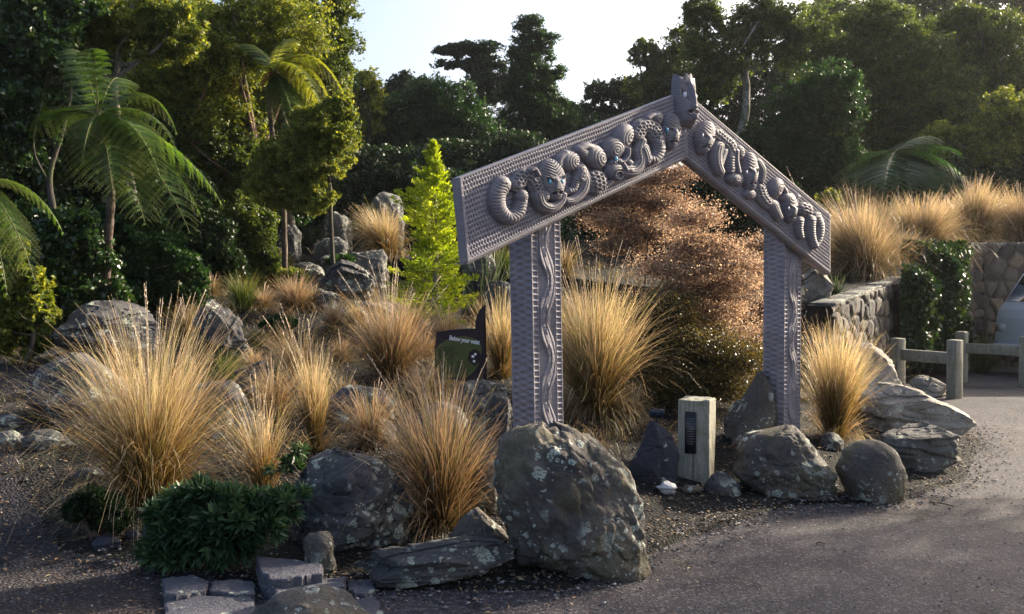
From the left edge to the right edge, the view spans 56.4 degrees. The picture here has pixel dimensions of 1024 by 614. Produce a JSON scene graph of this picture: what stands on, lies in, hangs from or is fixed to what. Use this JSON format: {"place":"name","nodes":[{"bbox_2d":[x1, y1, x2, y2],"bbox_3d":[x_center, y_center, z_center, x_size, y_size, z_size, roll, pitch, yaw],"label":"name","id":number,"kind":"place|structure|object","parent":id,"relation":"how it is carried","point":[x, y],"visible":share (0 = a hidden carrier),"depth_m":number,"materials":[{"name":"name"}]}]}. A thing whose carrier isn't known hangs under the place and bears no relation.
{"place":"outdoors","nodes":[
{"label":"outdoors","id":0,"kind":"place"},
{"bbox_2d":[0,345,216,613],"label":"gravel path","id":1,"kind":"structure","parent":0,"point":[69,600],"depth_m":5.31,"materials":[{"name":"gravel"}]},
{"bbox_2d":[162,575,208,603],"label":"slate slab","id":2,"kind":"structure","parent":1,"relation":"on","point":[181,587],"depth_m":4.87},
{"bbox_2d":[0,216,1018,589],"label":"planted bank","id":3,"kind":"structure","parent":0,"point":[72,538],"depth_m":7.41,"materials":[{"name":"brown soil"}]},
{"bbox_2d":[0,227,62,366],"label":"hedge shrub","id":4,"kind":"object","parent":3,"relation":"on","point":[27,310],"visible":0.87,"depth_m":9.28,"materials":[{"name":"green plant"}]},
{"bbox_2d":[0,179,63,297],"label":"tree fern","id":5,"kind":"object","parent":3,"relation":"on","point":[11,211],"visible":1,"depth_m":8.27,"materials":[{"name":"green plant"}]},
{"bbox_2d":[0,1,87,221],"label":"forest tree","id":6,"kind":"object","parent":3,"relation":"on","point":[24,176],"visible":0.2,"depth_m":15.65,"materials":[{"name":"green plant"}]},
{"bbox_2d":[0,0,111,208],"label":"forest tree","id":7,"kind":"object","parent":3,"relation":"on","point":[30,67],"visible":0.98,"depth_m":12.19,"materials":[{"name":"green plant"}]},
{"bbox_2d":[6,197,135,333],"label":"hedge shrub","id":8,"kind":"object","parent":3,"relation":"on","point":[76,259],"visible":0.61,"depth_m":10.40,"materials":[{"name":"green plant"}]},
{"bbox_2d":[24,352,141,429],"bbox_3d":[-3.488,0.725,7.886,1.000,0.706,0.756,0,1,0],"label":"rock","id":9,"kind":"object","parent":3,"relation":"on","point":[39,384],"visible":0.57,"depth_m":7.65,"materials":[{"name":"stone"}]},
{"bbox_2d":[57,482,136,541],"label":"dark low shrub","id":10,"kind":"object","parent":3,"relation":"on","point":[79,506],"visible":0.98,"depth_m":5.70,"materials":[{"name":"green plant"}]},
{"bbox_2d":[49,300,163,361],"bbox_3d":[-4.051,0.251,9.661,1.120,0.638,0.948,0,1,0],"label":"rock","id":11,"kind":"object","parent":3,"relation":"on","point":[74,328],"visible":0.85,"depth_m":9.40,"materials":[{"name":"stone"}]},
{"bbox_2d":[30,50,206,229],"bbox_3d":[-7.396,-2.859,17.427,4.859,3.834,2.732,0,1,0],"label":"forest tree","id":12,"kind":"object","parent":3,"relation":"on","point":[88,189],"visible":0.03,"depth_m":16.84,"materials":[{"name":"green plant"}]},
{"bbox_2d":[28,48,221,289],"bbox_3d":[-4.375,-1.262,10.752,1.666,3.406,2.727,-1,2,-38],"label":"tree fern","id":13,"kind":"object","parent":3,"relation":"on","point":[110,135],"visible":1,"depth_m":10.29,"materials":[{"name":"green plant"}]},
{"bbox_2d":[41,0,211,199],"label":"forest tree","id":14,"kind":"object","parent":3,"relation":"on","point":[152,27],"visible":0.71,"depth_m":12.98,"materials":[{"name":"green plant"}]},
{"bbox_2d":[89,191,212,312],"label":"hedge shrub","id":15,"kind":"object","parent":3,"relation":"on","point":[160,259],"visible":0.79,"depth_m":11.61,"materials":[{"name":"green plant"}]},
{"bbox_2d":[0,280,347,544],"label":"tussock","id":16,"kind":"object","parent":3,"relation":"on","point":[149,456],"visible":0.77,"depth_m":6.09,"materials":[{"name":"beige"}]},
{"bbox_2d":[121,101,271,211],"bbox_3d":[-4.620,-1.790,14.799,2.768,2.794,1.135,0,1,0],"label":"forest tree","id":17,"kind":"object","parent":3,"relation":"on","point":[226,179],"visible":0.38,"depth_m":14.49,"materials":[{"name":"green plant"}]},
{"bbox_2d":[151,166,251,291],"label":"hedge shrub","id":18,"kind":"object","parent":3,"relation":"on","point":[214,244],"visible":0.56,"depth_m":12.80,"materials":[{"name":"green plant"}]},
{"bbox_2d":[176,380,261,438],"bbox_3d":[-2.297,0.894,7.597,0.862,0.647,0.536,0,1,0],"label":"rock","id":19,"kind":"object","parent":3,"relation":"on","point":[229,404],"visible":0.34,"depth_m":7.42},
{"bbox_2d":[192,300,250,363],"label":"rock","id":20,"kind":"object","parent":3,"relation":"on","point":[237,339],"visible":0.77,"depth_m":9.14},
{"bbox_2d":[129,470,315,575],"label":"leafy ground plant","id":21,"kind":"object","parent":3,"relation":"on","point":[213,526],"visible":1,"depth_m":5.18,"materials":[{"name":"green plant"}]},
{"bbox_2d":[119,0,342,168],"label":"forest tree","id":22,"kind":"object","parent":3,"relation":"on","point":[216,76],"visible":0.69,"depth_m":14.64,"materials":[{"name":"green plant"}]},
{"bbox_2d":[175,368,314,488],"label":"tussock","id":23,"kind":"object","parent":3,"relation":"on","point":[265,453],"visible":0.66,"depth_m":6.09,"materials":[{"name":"beige"}]},
{"bbox_2d":[216,269,275,313],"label":"tussock","id":24,"kind":"object","parent":3,"relation":"on","point":[242,299],"visible":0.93,"depth_m":11.70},
{"bbox_2d":[218,189,281,283],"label":"hedge shrub","id":25,"kind":"object","parent":3,"relation":"on","point":[257,237],"visible":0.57,"depth_m":13.44,"materials":[{"name":"green plant"}]},
{"bbox_2d":[227,349,302,427],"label":"tussock","id":26,"kind":"object","parent":3,"relation":"on","point":[278,397],"visible":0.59,"depth_m":7.77,"materials":[{"name":"beige"}]},
{"bbox_2d":[261,441,311,479],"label":"rosette plant","id":27,"kind":"object","parent":3,"relation":"on","point":[300,459],"visible":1,"depth_m":5.99,"materials":[{"name":"green plant"}]},
{"bbox_2d":[233,39,341,283],"bbox_3d":[-3.314,-2.028,13.433,1.902,3.617,1.403,0,1,12],"label":"tree fern","id":28,"kind":"object","parent":3,"relation":"on","point":[288,89],"visible":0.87,"depth_m":13.32,"materials":[{"name":"green plant"}]},
{"bbox_2d":[253,267,324,315],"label":"tussock","id":29,"kind":"object","parent":3,"relation":"on","point":[291,300],"visible":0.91,"depth_m":11.58,"materials":[{"name":"beige"}]},
{"bbox_2d":[235,304,355,393],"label":"tussock","id":30,"kind":"object","parent":3,"relation":"on","point":[287,356],"visible":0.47,"depth_m":8.57,"materials":[{"name":"beige"}]},
{"bbox_2d":[234,0,366,263],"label":"forest tree","id":31,"kind":"object","parent":3,"relation":"on","point":[344,11],"visible":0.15,"depth_m":16.78,"materials":[{"name":"green plant"}]},
{"bbox_2d":[240,88,364,264],"bbox_3d":[-2.817,-1.472,12.871,1.655,2.963,0.850,0,1,0],"label":"forest tree","id":32,"kind":"object","parent":3,"relation":"on","point":[295,166],"visible":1,"depth_m":12.68,"materials":[{"name":"green plant"}]},
{"bbox_2d":[265,318,344,455],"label":"tussock","id":33,"kind":"object","parent":3,"relation":"on","point":[316,420],"visible":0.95,"depth_m":6.85,"materials":[{"name":"beige"}]},
{"bbox_2d":[303,531,336,575],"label":"rock","id":34,"kind":"object","parent":3,"relation":"on","point":[318,546],"visible":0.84,"depth_m":5.15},
{"bbox_2d":[297,175,357,243],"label":"hedge shrub","id":35,"kind":"object","parent":3,"relation":"on","point":[338,185],"visible":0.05,"depth_m":19.39,"materials":[{"name":"green plant"}]},
{"bbox_2d":[316,259,375,299],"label":"rock","id":36,"kind":"object","parent":3,"relation":"on","point":[351,273],"visible":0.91,"depth_m":12.56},
{"bbox_2d":[292,446,417,551],"bbox_3d":[-0.956,1.195,5.704,0.792,0.713,0.552,0,1,0],"label":"rock","id":37,"kind":"object","parent":3,"relation":"on","point":[334,501],"visible":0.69,"depth_m":5.55,"materials":[{"name":"stone"}]},
{"bbox_2d":[328,385,398,427],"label":"rock","id":38,"kind":"object","parent":3,"relation":"on","point":[339,397],"visible":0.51,"depth_m":7.52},
{"bbox_2d":[348,249,387,290],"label":"rock","id":39,"kind":"object","parent":3,"relation":"on","point":[373,257],"visible":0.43,"depth_m":15.00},
{"bbox_2d":[350,65,388,149],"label":"forest tree","id":40,"kind":"object","parent":3,"relation":"on","point":[368,99],"visible":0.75,"depth_m":27.68,"materials":[{"name":"green plant"}]},
{"bbox_2d":[323,377,419,455],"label":"tussock","id":41,"kind":"object","parent":3,"relation":"on","point":[363,425],"visible":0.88,"depth_m":6.87,"materials":[{"name":"beige"}]},
{"bbox_2d":[336,200,416,264],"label":"tussock","id":42,"kind":"object","parent":3,"relation":"on","point":[383,236],"visible":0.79,"depth_m":17.21,"materials":[{"name":"beige"}]},
{"bbox_2d":[311,258,452,388],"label":"tussock","id":43,"kind":"object","parent":3,"relation":"on","point":[392,351],"visible":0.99,"depth_m":8.79,"materials":[{"name":"beige"}]},
{"bbox_2d":[362,191,404,252],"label":"boulder","id":44,"kind":"object","parent":3,"relation":"on","point":[382,198],"visible":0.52,"depth_m":17.98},
{"bbox_2d":[342,157,469,243],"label":"hedge shrub","id":45,"kind":"object","parent":3,"relation":"on","point":[387,179],"visible":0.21,"depth_m":19.72,"materials":[{"name":"green plant"}]},
{"bbox_2d":[388,355,466,408],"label":"tussock","id":46,"kind":"object","parent":3,"relation":"on","point":[424,390],"visible":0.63,"depth_m":8.07,"materials":[{"name":"beige"}]},
{"bbox_2d":[384,138,479,328],"bbox_3d":[-0.939,-0.802,11.188,1.097,2.342,1.106,1,1,26],"label":"young conifer","id":47,"kind":"object","parent":3,"relation":"on","point":[434,186],"visible":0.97,"depth_m":11.08,"materials":[{"name":"green plant"}]},
{"bbox_2d":[357,70,512,171],"bbox_3d":[-2.468,-4.749,28.923,5.150,4.733,2.387,0,1,0],"label":"forest tree","id":48,"kind":"object","parent":3,"relation":"on","point":[417,116],"visible":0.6,"depth_m":28.27,"materials":[{"name":"green plant"}]},
{"bbox_2d":[354,536,516,587],"bbox_3d":[-0.411,1.364,5.157,0.878,0.249,0.377,0,1,-9],"label":"rock","id":49,"kind":"object","parent":3,"relation":"on","point":[438,561],"visible":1,"depth_m":5.04,"materials":[{"name":"stone"}]},
{"bbox_2d":[334,354,541,547],"bbox_3d":[-0.462,0.811,5.867,1.339,1.215,1.831,0,1,0],"label":"tussock","id":50,"kind":"object","parent":3,"relation":"on","point":[438,470],"visible":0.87,"depth_m":5.71,"materials":[{"name":"beige"}]},
{"bbox_2d":[330,128,550,219],"bbox_3d":[-1.946,-3.460,25.949,7.254,2.819,2.352,0,1,0],"label":"forest tree","id":51,"kind":"object","parent":3,"relation":"on","point":[510,143],"visible":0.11,"depth_m":25.49,"materials":[{"name":"green plant"}]},
{"bbox_2d":[434,305,486,381],"bbox_3d":[-0.463,0.483,8.639,0.472,1.015,0.069,0,1,0],"label":"information sign","id":52,"kind":"object","parent":3,"relation":"on","point":[466,347],"visible":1,"depth_m":8.61,"materials":[{"name":"green"}]},
{"bbox_2d":[427,39,520,118],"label":"forest tree","id":53,"kind":"object","parent":3,"relation":"on","point":[480,65],"visible":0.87,"depth_m":37.53,"materials":[{"name":"green plant"}]},
{"bbox_2d":[446,379,509,431],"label":"rock","id":54,"kind":"object","parent":3,"relation":"on","point":[485,388],"visible":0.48,"depth_m":7.81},
{"bbox_2d":[448,507,507,542],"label":"rock","id":55,"kind":"object","parent":3,"relation":"on","point":[470,523],"visible":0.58,"depth_m":5.39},
{"bbox_2d":[461,253,496,323],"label":"rock","id":56,"kind":"object","parent":3,"relation":"on","point":[479,263],"visible":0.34,"depth_m":12.96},
{"bbox_2d":[459,420,499,514],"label":"rock","id":57,"kind":"object","parent":3,"relation":"on","point":[493,510],"visible":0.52,"depth_m":5.92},
{"bbox_2d":[0,290,975,585],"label":"bed stones","id":58,"kind":"object","parent":3,"relation":"on","point":[400,458],"visible":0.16,"depth_m":7.07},
{"bbox_2d":[465,275,511,378],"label":"tussock","id":59,"kind":"object","parent":3,"relation":"on","point":[499,350],"visible":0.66,"depth_m":9.38,"materials":[{"name":"beige"}]},
{"bbox_2d":[0,289,977,583],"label":"leaf litter","id":60,"kind":"object","parent":3,"relation":"on","point":[394,461],"visible":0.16,"depth_m":6.96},
{"bbox_2d":[482,280,510,331],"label":"rock","id":61,"kind":"object","parent":3,"relation":"on","point":[495,284],"visible":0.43,"depth_m":11.50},
{"bbox_2d":[482,396,512,445],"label":"rock","id":62,"kind":"object","parent":3,"relation":"on","point":[506,416],"visible":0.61,"depth_m":7.03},
{"bbox_2d":[1,160,1020,248],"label":"forest undergrowth","id":63,"kind":"object","parent":3,"relation":"on","point":[573,235],"visible":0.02,"depth_m":18.81,"materials":[{"name":"green plant"}]},
{"bbox_2d":[16,425,1021,613],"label":"loose gravel","id":64,"kind":"structure","parent":3,"relation":"on","point":[657,555],"depth_m":6.31,"materials":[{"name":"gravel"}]},
{"bbox_2d":[489,13,581,139],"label":"tall conifer","id":65,"kind":"object","parent":3,"relation":"on","point":[538,102],"visible":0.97,"depth_m":30.55,"materials":[{"name":"green plant"}]},
{"bbox_2d":[492,421,650,582],"bbox_3d":[0.330,1.082,5.321,0.880,0.918,0.579,0,1,0],"label":"boulder","id":66,"kind":"object","parent":3,"relation":"on","point":[569,499],"visible":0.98,"depth_m":5.12,"materials":[{"name":"stone"}]},
{"bbox_2d":[486,235,707,439],"bbox_3d":[0.693,0.234,8.372,2.142,1.764,2.277,0,1,0],"label":"tussock","id":67,"kind":"object","parent":3,"relation":"on","point":[595,376],"visible":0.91,"depth_m":8.31,"materials":[{"name":"beige"}]},
{"bbox_2d":[577,73,643,120],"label":"forest tree","id":68,"kind":"object","parent":3,"relation":"on","point":[612,94],"visible":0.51,"depth_m":36.55,"materials":[{"name":"green plant"}]},
{"bbox_2d":[567,162,714,342],"bbox_3d":[1.598,-0.580,12.133,2.030,2.646,1.622,1,2,33],"label":"wiry bush","id":69,"kind":"object","parent":3,"relation":"on","point":[628,223],"visible":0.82,"depth_m":12.03,"materials":[{"name":"orange plant"}]},
{"bbox_2d":[628,420,678,485],"bbox_3d":[1.053,1.145,7.168,0.419,0.612,0.144,0,1,0],"label":"slate shard","id":70,"kind":"object","parent":3,"relation":"on","point":[655,459],"visible":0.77,"depth_m":7.14,"materials":[{"name":"stone"}]},
{"bbox_2d":[620,24,697,106],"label":"forest tree","id":71,"kind":"object","parent":3,"relation":"on","point":[657,63],"visible":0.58,"depth_m":34.55,"materials":[{"name":"green plant"}]},
{"bbox_2d":[560,163,809,256],"bbox_3d":[3.459,-2.008,18.954,5.139,2.267,1.574,0,1,0],"label":"hedge shrub","id":72,"kind":"object","parent":3,"relation":"on","point":[742,222],"visible":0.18,"depth_m":18.67,"materials":[{"name":"green plant"}]},
{"bbox_2d":[677,396,715,483],"bbox_3d":[1.430,1.114,7.403,0.253,0.829,0.256,1,1,24],"label":"timber bollard","id":73,"kind":"object","parent":3,"relation":"on","point":[696,430],"visible":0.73,"depth_m":7.29,"materials":[{"name":"brown wood"}]},
{"bbox_2d":[597,193,806,352],"bbox_3d":[1.910,-0.135,9.647,2.078,2.050,1.478,0,1,0],"label":"wiry bush","id":74,"kind":"object","parent":3,"relation":"on","point":[683,268],"visible":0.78,"depth_m":9.48,"materials":[{"name":"orange plant"}]},
{"bbox_2d":[603,279,802,410],"bbox_3d":[1.710,0.426,9.159,2.002,1.436,1.447,0,1,0],"label":"wiry bush","id":75,"kind":"object","parent":3,"relation":"on","point":[712,358],"visible":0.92,"depth_m":8.94,"materials":[{"name":"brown plant"}]},
{"bbox_2d":[657,54,800,215],"bbox_3d":[7.736,-5.981,33.876,5.427,6.105,2.844,0,1,0],"label":"forest tree","id":76,"kind":"object","parent":3,"relation":"on","point":[732,110],"visible":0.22,"depth_m":33.17,"materials":[{"name":"green plant"}]},
{"bbox_2d":[675,0,833,135],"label":"forest tree","id":77,"kind":"object","parent":3,"relation":"on","point":[760,27],"visible":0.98,"depth_m":26.58,"materials":[{"name":"green plant"}]},
{"bbox_2d":[732,370,777,443],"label":"rock","id":78,"kind":"object","parent":3,"relation":"on","point":[756,409],"visible":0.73,"depth_m":8.05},
{"bbox_2d":[732,424,837,497],"bbox_3d":[2.042,1.194,7.273,0.759,0.606,0.533,0,1,0],"label":"boulder","id":79,"kind":"object","parent":3,"relation":"on","point":[785,461],"visible":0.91,"depth_m":7.07,"materials":[{"name":"stone"}]},
{"bbox_2d":[735,55,873,194],"bbox_3d":[6.949,-3.837,22.920,3.376,4.384,1.662,0,1,0],"label":"forest tree","id":80,"kind":"object","parent":3,"relation":"on","point":[820,103],"visible":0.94,"depth_m":22.53,"materials":[{"name":"green plant"}]},
{"bbox_2d":[762,305,916,446],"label":"tussock","id":81,"kind":"object","parent":3,"relation":"on","point":[837,394],"visible":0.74,"depth_m":8.38,"materials":[{"name":"beige"}]},
{"bbox_2d":[801,184,941,283],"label":"tussock","id":82,"kind":"object","parent":3,"relation":"on","point":[858,253],"visible":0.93,"depth_m":15.96,"materials":[{"name":"beige"}]},
{"bbox_2d":[853,342,901,392],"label":"rock","id":83,"kind":"object","parent":3,"relation":"on","point":[887,371],"visible":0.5,"depth_m":10.77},
{"bbox_2d":[802,143,975,222],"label":"hedge shrub","id":84,"kind":"object","parent":3,"relation":"on","point":[955,176],"visible":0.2,"depth_m":23.53,"materials":[{"name":"green plant"}]},
{"bbox_2d":[792,0,991,205],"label":"forest tree","id":85,"kind":"object","parent":3,"relation":"on","point":[900,69],"visible":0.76,"depth_m":26.25,"materials":[{"name":"green plant"}]},
{"bbox_2d":[832,136,964,213],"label":"tree fern","id":86,"kind":"object","parent":3,"relation":"on","point":[914,164],"visible":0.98,"depth_m":20.09,"materials":[{"name":"green plant"}]},
{"bbox_2d":[794,0,1023,47],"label":"forest tree","id":87,"kind":"object","parent":3,"relation":"on","point":[931,5],"visible":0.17,"depth_m":40.83,"materials":[{"name":"green plant"}]},
{"bbox_2d":[857,382,976,442],"bbox_3d":[4.048,1.069,9.715,1.074,0.621,0.906,0,1,0],"label":"outcrop","id":88,"kind":"object","parent":3,"relation":"on","point":[903,405],"visible":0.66,"depth_m":9.37,"materials":[{"name":"stone"}]},
{"bbox_2d":[880,421,961,472],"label":"rock","id":89,"kind":"object","parent":3,"relation":"on","point":[924,446],"visible":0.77,"depth_m":7.96,"materials":[{"name":"stone"}]},
{"bbox_2d":[871,184,994,269],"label":"tussock","id":90,"kind":"object","parent":3,"relation":"on","point":[934,225],"visible":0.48,"depth_m":18.07,"materials":[{"name":"beige"}]},
{"bbox_2d":[912,84,1023,172],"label":"forest tree","id":91,"kind":"object","parent":3,"relation":"on","point":[999,128],"visible":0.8,"depth_m":24.54,"materials":[{"name":"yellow plant"}]},
{"bbox_2d":[918,0,1023,128],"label":"forest tree","id":92,"kind":"object","parent":3,"relation":"on","point":[992,49],"visible":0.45,"depth_m":27.28,"materials":[{"name":"green plant"}]},
{"bbox_2d":[932,135,1023,214],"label":"hedge shrub","id":93,"kind":"object","parent":3,"relation":"on","point":[1014,174],"visible":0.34,"depth_m":24.45,"materials":[{"name":"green plant"}]},
{"bbox_2d":[939,172,1022,242],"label":"tussock","id":94,"kind":"object","parent":3,"relation":"on","point":[983,216],"visible":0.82,"depth_m":19.50,"materials":[{"name":"beige"}]},
{"bbox_2d":[984,179,1023,242],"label":"tussock","id":95,"kind":"object","parent":3,"relation":"on","point":[1019,224],"visible":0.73,"depth_m":19.75,"materials":[{"name":"beige"}]},
{"bbox_2d":[19,367,1023,613],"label":"road","id":96,"kind":"structure","parent":0,"point":[993,396],"depth_m":5.49,"materials":[{"name":"asphalt"}]},
{"bbox_2d":[163,595,254,613],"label":"slate slab","id":97,"kind":"structure","parent":96,"relation":"on","point":[200,604],"depth_m":4.66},
{"bbox_2d":[208,579,255,601],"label":"slate slab","id":98,"kind":"structure","parent":96,"relation":"on","point":[235,588],"depth_m":4.88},
{"bbox_2d":[256,557,323,599],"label":"slate slab","id":99,"kind":"structure","parent":96,"relation":"on","point":[272,573],"depth_m":4.92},
{"bbox_2d":[249,585,369,613],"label":"boulder","id":100,"kind":"object","parent":96,"relation":"on","point":[318,599],"visible":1,"depth_m":4.46,"materials":[{"name":"stone"}]},
{"bbox_2d":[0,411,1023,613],"bbox_3d":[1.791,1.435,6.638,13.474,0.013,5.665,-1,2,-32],"label":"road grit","id":101,"kind":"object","parent":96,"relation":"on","point":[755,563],"visible":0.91,"depth_m":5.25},
{"bbox_2d":[452,74,829,429],"bbox_3d":[1.197,-0.104,7.049,4.241,3.180,0.405,-1,2,-43],"label":"carved gateway","id":102,"kind":"object","parent":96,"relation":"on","point":[521,204],"visible":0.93,"depth_m":6.36,"materials":[{"name":"grey wood"}]},
{"bbox_2d":[806,266,920,379],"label":"stone wall","id":103,"kind":"structure","parent":96,"relation":"on","point":[882,294],"depth_m":13.77,"materials":[{"name":"stone"}]},
{"bbox_2d":[802,269,834,305],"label":"rock","id":104,"kind":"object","parent":103,"relation":"on","point":[818,285],"depth_m":13.37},
{"bbox_2d":[895,238,977,375],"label":"ivy","id":105,"kind":"object","parent":103,"relation":"attached to","point":[930,319],"visible":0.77,"depth_m":15.96,"materials":[{"name":"green plant"}]},
{"bbox_2d":[835,439,907,503],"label":"boulder","id":106,"kind":"object","parent":96,"relation":"on","point":[871,470],"visible":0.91,"depth_m":6.97,"materials":[{"name":"stone"}]},
{"bbox_2d":[890,338,962,398],"bbox_3d":[6.009,0.965,13.902,0.166,1.026,1.131,-1,2,-28],"label":"timber barrier","id":107,"kind":"object","parent":96,"relation":"on","point":[951,358],"visible":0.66,"depth_m":13.56,"materials":[{"name":"grey wood"}]},
{"bbox_2d":[921,242,1023,373],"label":"stone wall","id":108,"kind":"structure","parent":96,"relation":"on","point":[1004,266],"depth_m":18.43,"materials":[{"name":"stone"}]},
{"bbox_2d":[955,331,1023,386],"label":"timber barrier","id":109,"kind":"object","parent":96,"relation":"on","point":[997,349],"visible":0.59,"depth_m":15.37,"materials":[{"name":"grey wood"}]},
{"bbox_2d":[989,274,1023,356],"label":"parked van","id":110,"kind":"object","parent":96,"relation":"on","point":[1009,324],"visible":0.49,"depth_m":17.12,"materials":[{"name":"white paint"}]},
{"bbox_2d":[178,0,1017,188],"label":"sky","id":111,"kind":"structure","parent":0,"point":[598,35],"materials":[{"name":"white"}]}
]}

